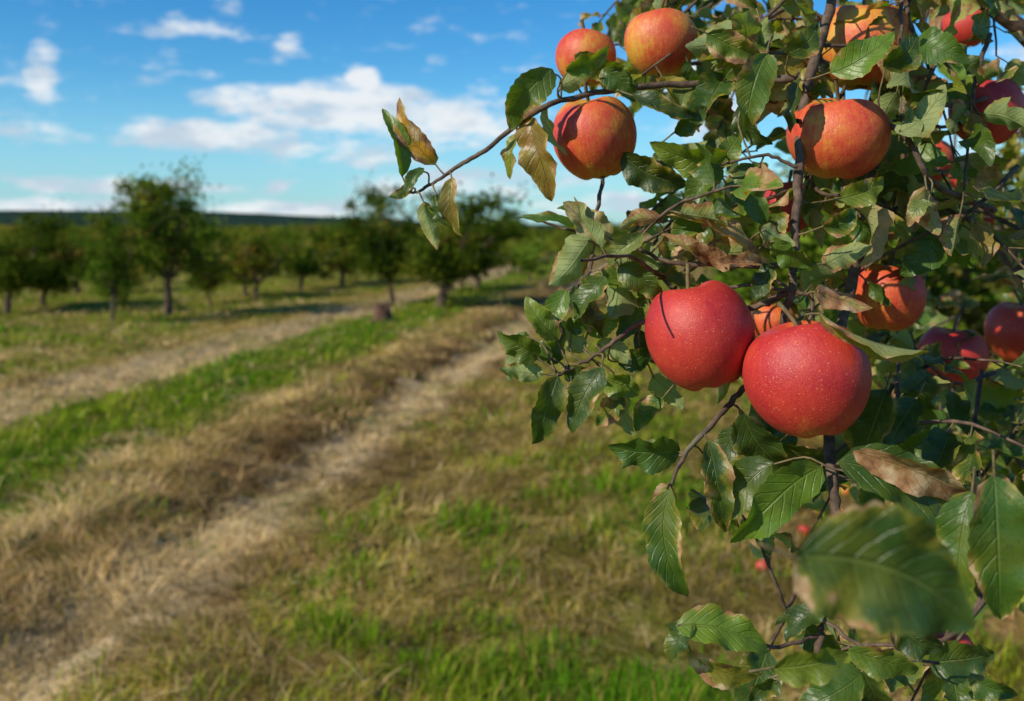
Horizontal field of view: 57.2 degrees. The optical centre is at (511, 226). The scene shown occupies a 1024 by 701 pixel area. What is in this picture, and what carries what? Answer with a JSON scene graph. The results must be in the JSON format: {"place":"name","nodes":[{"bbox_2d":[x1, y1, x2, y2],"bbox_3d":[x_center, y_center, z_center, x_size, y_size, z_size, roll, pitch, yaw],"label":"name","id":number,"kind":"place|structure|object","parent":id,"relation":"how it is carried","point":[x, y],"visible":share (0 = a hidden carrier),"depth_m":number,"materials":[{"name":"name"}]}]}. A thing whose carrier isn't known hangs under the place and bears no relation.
{"place":"outdoors","nodes":[
{"label":"outdoors","id":0,"kind":"place"},
{"bbox_2d":[0,210,663,226],"bbox_3d":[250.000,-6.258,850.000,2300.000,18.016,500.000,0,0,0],"label":"hill","id":1,"kind":"structure","parent":0,"point":[235,219],"depth_m":684.42,"materials":[{"name":"green plant"}]},
{"bbox_2d":[0,234,1023,700],"bbox_3d":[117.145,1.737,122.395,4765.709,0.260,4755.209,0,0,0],"label":"ground","id":2,"kind":"structure","parent":0,"point":[644,612],"depth_m":6.26,"materials":[{"name":"green plant"}]},
{"bbox_2d":[0,198,86,313],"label":"orchard apple tree","id":3,"kind":"object","parent":2,"relation":"on","point":[15,275],"visible":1,"depth_m":18.76,"materials":[{"name":"green plant"}]},
{"bbox_2d":[0,226,101,305],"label":"orchard apple tree","id":4,"kind":"object","parent":2,"relation":"on","point":[74,252],"visible":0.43,"depth_m":20.04,"materials":[{"name":"green plant"}]},
{"bbox_2d":[42,220,131,293],"bbox_3d":[-11.155,0.816,24.481,2.517,1.979,2.142,0,0,8],"label":"orchard apple tree","id":5,"kind":"object","parent":2,"relation":"on","point":[80,271],"visible":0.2,"depth_m":24.32,"materials":[{"name":"green plant"}]},
{"bbox_2d":[78,199,149,321],"bbox_3d":[-7.227,0.641,16.977,1.212,2.386,1.277,0,0,-44],"label":"orchard apple tree","id":6,"kind":"object","parent":2,"relation":"on","point":[119,280],"visible":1,"depth_m":16.83,"materials":[{"name":"green plant"}]},
{"bbox_2d":[111,153,233,315],"bbox_3d":[-6.668,0.206,18.434,2.320,3.307,2.684,0,0,-17],"label":"orchard apple tree","id":7,"kind":"object","parent":2,"relation":"on","point":[153,201],"visible":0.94,"depth_m":18.02,"materials":[{"name":"green plant"}]},
{"bbox_2d":[179,223,241,304],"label":"orchard apple tree","id":8,"kind":"object","parent":2,"relation":"on","point":[210,282],"visible":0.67,"depth_m":21.26,"materials":[{"name":"green plant"}]},
{"bbox_2d":[203,232,280,295],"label":"orchard apple tree","id":9,"kind":"object","parent":2,"relation":"on","point":[255,251],"visible":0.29,"depth_m":23.20,"materials":[{"name":"green plant"}]},
{"bbox_2d":[265,229,351,289],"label":"orchard apple tree","id":10,"kind":"object","parent":2,"relation":"on","point":[312,269],"visible":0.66,"depth_m":26.13,"materials":[{"name":"green plant"}]},
{"bbox_2d":[0,223,665,234],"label":"distant forest","id":11,"kind":"object","parent":2,"relation":"on","point":[538,229],"visible":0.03,"depth_m":202.60,"materials":[{"name":"green plant"}]},
{"bbox_2d":[295,215,386,283],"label":"orchard apple tree","id":12,"kind":"object","parent":2,"relation":"on","point":[317,236],"visible":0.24,"depth_m":28.55,"materials":[{"name":"green plant"}]},
{"bbox_2d":[371,302,395,321],"bbox_3d":[-2.340,1.585,17.074,0.617,0.430,0.606,0,0,0],"label":"tree stump","id":13,"kind":"object","parent":2,"relation":"on","point":[383,312],"visible":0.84,"depth_m":16.97,"materials":[{"name":"brown wood"}]},
{"bbox_2d":[334,170,436,303],"bbox_3d":[-3.067,0.256,21.615,2.303,3.262,2.171,0,0,-43],"label":"orchard apple tree","id":14,"kind":"object","parent":2,"relation":"on","point":[378,260],"visible":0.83,"depth_m":21.21,"materials":[{"name":"green plant"}]},
{"bbox_2d":[352,173,538,307],"bbox_3d":[-0.964,0.381,20.025,3.859,2.900,4.094,0,0,45],"label":"orchard apple tree","id":15,"kind":"object","parent":2,"relation":"on","point":[444,265],"visible":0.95,"depth_m":19.70,"materials":[{"name":"green plant"}]},
{"bbox_2d":[438,201,529,288],"bbox_3d":[-0.891,0.564,26.029,2.928,2.553,2.532,0,0,-16],"label":"orchard apple tree","id":16,"kind":"object","parent":2,"relation":"on","point":[477,284],"visible":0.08,"depth_m":26.03,"materials":[{"name":"green plant"}]},
{"bbox_2d":[0,208,1008,302],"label":"distant orchard trees","id":17,"kind":"object","parent":2,"relation":"on","point":[555,244],"visible":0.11,"depth_m":28.85,"materials":[{"name":"green plant"}]},
{"bbox_2d":[0,275,1023,700],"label":"dry straw","id":18,"kind":"object","parent":2,"relation":"on","point":[102,551],"visible":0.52,"depth_m":5.10,"materials":[{"name":"beige plant"}]},
{"bbox_2d":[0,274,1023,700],"bbox_3d":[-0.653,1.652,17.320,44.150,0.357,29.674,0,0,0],"label":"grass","id":19,"kind":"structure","parent":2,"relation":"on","point":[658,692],"depth_m":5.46,"materials":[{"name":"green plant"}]},
{"bbox_2d":[382,0,1023,700],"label":"apple tree","id":20,"kind":"object","parent":2,"relation":"on","point":[926,554],"visible":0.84,"depth_m":0.69,"materials":[{"name":"green plant"}]},
{"bbox_2d":[555,19,615,86],"bbox_3d":[0.065,-0.154,0.830,0.054,0.059,0.054,0,0,0],"label":"apple","id":21,"kind":"object","parent":20,"relation":"hanging from","point":[571,44],"visible":0.62,"depth_m":0.81,"materials":[{"name":"red food"}]},
{"bbox_2d":[553,82,636,179],"bbox_3d":[0.065,-0.078,0.760,0.067,0.079,0.068,0,14,45],"label":"apple","id":22,"kind":"object","parent":20,"relation":"hanging from","point":[596,138],"visible":0.94,"depth_m":0.73,"materials":[{"name":"red food"}]},
{"bbox_2d":[624,0,697,75],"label":"apple","id":23,"kind":"object","parent":20,"relation":"hanging from","point":[652,37],"visible":0.9,"depth_m":0.78,"materials":[{"name":"food"}]},
{"bbox_2d":[645,263,754,390],"bbox_3d":[0.132,0.070,0.668,0.076,0.090,0.081,-14,-8,2],"label":"apple","id":24,"kind":"object","parent":20,"relation":"hanging from","point":[700,336],"visible":0.98,"depth_m":0.64,"materials":[{"name":"red food"}]},
{"bbox_2d":[752,294,795,336],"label":"apple","id":25,"kind":"object","parent":20,"relation":"hanging from","point":[765,318],"visible":0.32,"depth_m":0.79,"materials":[{"name":"orange food"}]},
{"bbox_2d":[742,301,871,438],"bbox_3d":[0.198,0.094,0.630,0.081,0.092,0.082,-7,-4,-31],"label":"apple","id":26,"kind":"object","parent":20,"relation":"hanging from","point":[804,379],"visible":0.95,"depth_m":0.60,"materials":[{"name":"red plant"}]},
{"bbox_2d":[786,78,891,178],"bbox_3d":[0.250,-0.075,0.718,0.076,0.076,0.074,-4,10,-24],"label":"apple","id":27,"kind":"object","parent":20,"relation":"hanging from","point":[846,138],"visible":0.94,"depth_m":0.69,"materials":[{"name":"red food"}]},
{"bbox_2d":[822,0,914,90],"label":"apple","id":28,"kind":"object","parent":20,"relation":"hanging from","point":[846,32],"visible":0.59,"depth_m":0.77,"materials":[{"name":"orange food"}]},
{"bbox_2d":[854,252,926,331],"bbox_3d":[0.320,0.054,0.801,0.062,0.069,0.063,12,-6,-30],"label":"apple","id":29,"kind":"object","parent":20,"relation":"hanging from","point":[904,310],"visible":0.84,"depth_m":0.78,"materials":[{"name":"orange food"}]},
{"bbox_2d":[902,140,954,181],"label":"apple","id":30,"kind":"object","parent":20,"relation":"hanging from","point":[944,146],"visible":0.11,"depth_m":1.08,"materials":[{"name":"red food"}]},
{"bbox_2d":[931,632,973,669],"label":"apple","id":31,"kind":"object","parent":20,"relation":"hanging from","point":[966,639],"visible":0.06,"depth_m":0.84,"materials":[{"name":"red food"}]},
{"bbox_2d":[949,174,956,188],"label":"apple","id":32,"kind":"object","parent":20,"relation":"hanging from","point":[953,183],"visible":0.02,"depth_m":1.20,"materials":[{"name":"red food"}]},
{"bbox_2d":[917,315,989,386],"bbox_3d":[0.469,0.131,1.000,0.072,0.075,0.070,0,0,-2],"label":"apple","id":33,"kind":"object","parent":20,"relation":"hanging from","point":[975,347],"visible":0.49,"depth_m":0.97,"materials":[{"name":"red food"}]},
{"bbox_2d":[940,9,990,47],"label":"apple","id":34,"kind":"object","parent":20,"relation":"attached to","point":[963,27],"visible":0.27,"depth_m":1.08,"materials":[{"name":"red food"}]},
{"bbox_2d":[948,64,1023,144],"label":"apple","id":35,"kind":"object","parent":20,"relation":"hanging from","point":[993,90],"visible":0.36,"depth_m":0.82,"materials":[{"name":"red food"}]},
{"bbox_2d":[984,289,1023,361],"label":"apple","id":36,"kind":"object","parent":20,"relation":"hanging from","point":[1004,329],"visible":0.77,"depth_m":1.08,"materials":[{"name":"red food"}]},
{"bbox_2d":[691,199,823,293],"bbox_3d":[4.432,0.469,15.948,3.667,2.779,3.810,0,0,31],"label":"orchard apple tree","id":37,"kind":"object","parent":2,"relation":"on","point":[710,275],"depth_m":15.95,"materials":[{"name":"green plant"}]},
{"bbox_2d":[755,559,768,573],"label":"apple","id":38,"kind":"object","parent":2,"relation":"on","point":[757,563],"visible":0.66,"depth_m":4.70,"materials":[{"name":"red food"}]},
{"bbox_2d":[798,524,810,536],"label":"apple","id":39,"kind":"object","parent":2,"relation":"on","point":[801,527],"visible":0.72,"depth_m":5.39,"materials":[{"name":"red food"}]},
{"bbox_2d":[704,154,931,335],"bbox_3d":[3.630,0.373,11.688,3.482,2.954,3.306,0,0,40],"label":"orchard apple tree","id":40,"kind":"object","parent":2,"relation":"on","point":[785,171],"visible":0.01,"depth_m":10.69,"materials":[{"name":"green plant"}]},
{"bbox_2d":[839,485,849,496],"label":"apple","id":41,"kind":"object","parent":2,"relation":"on","point":[844,492],"visible":0.64,"depth_m":6.00,"materials":[{"name":"orange food"}]},
{"bbox_2d":[672,138,1023,397],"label":"orchard apple tree","id":42,"kind":"object","parent":2,"relation":"on","point":[973,318],"visible":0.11,"depth_m":6.65,"materials":[{"name":"green plant"}]},
{"bbox_2d":[0,0,1023,223],"label":"sky","id":43,"kind":"structure","parent":0,"point":[284,100],"materials":[{"name":"blue"}]},
{"bbox_2d":[764,169,807,231],"bbox_3d":[0.255,-0.024,0.859,0.050,0.057,0.051,-8,2,-13],"label":"apple","id":44,"kind":"object","parent":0,"point":[787,208],"visible":0.24,"depth_m":0.84,"materials":[{"name":"red food"}]},
{"bbox_2d":[981,208,994,225],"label":"apple","id":45,"kind":"object","parent":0,"point":[991,221],"visible":0.06,"depth_m":1.13,"materials":[{"name":"red food"}]}
]}

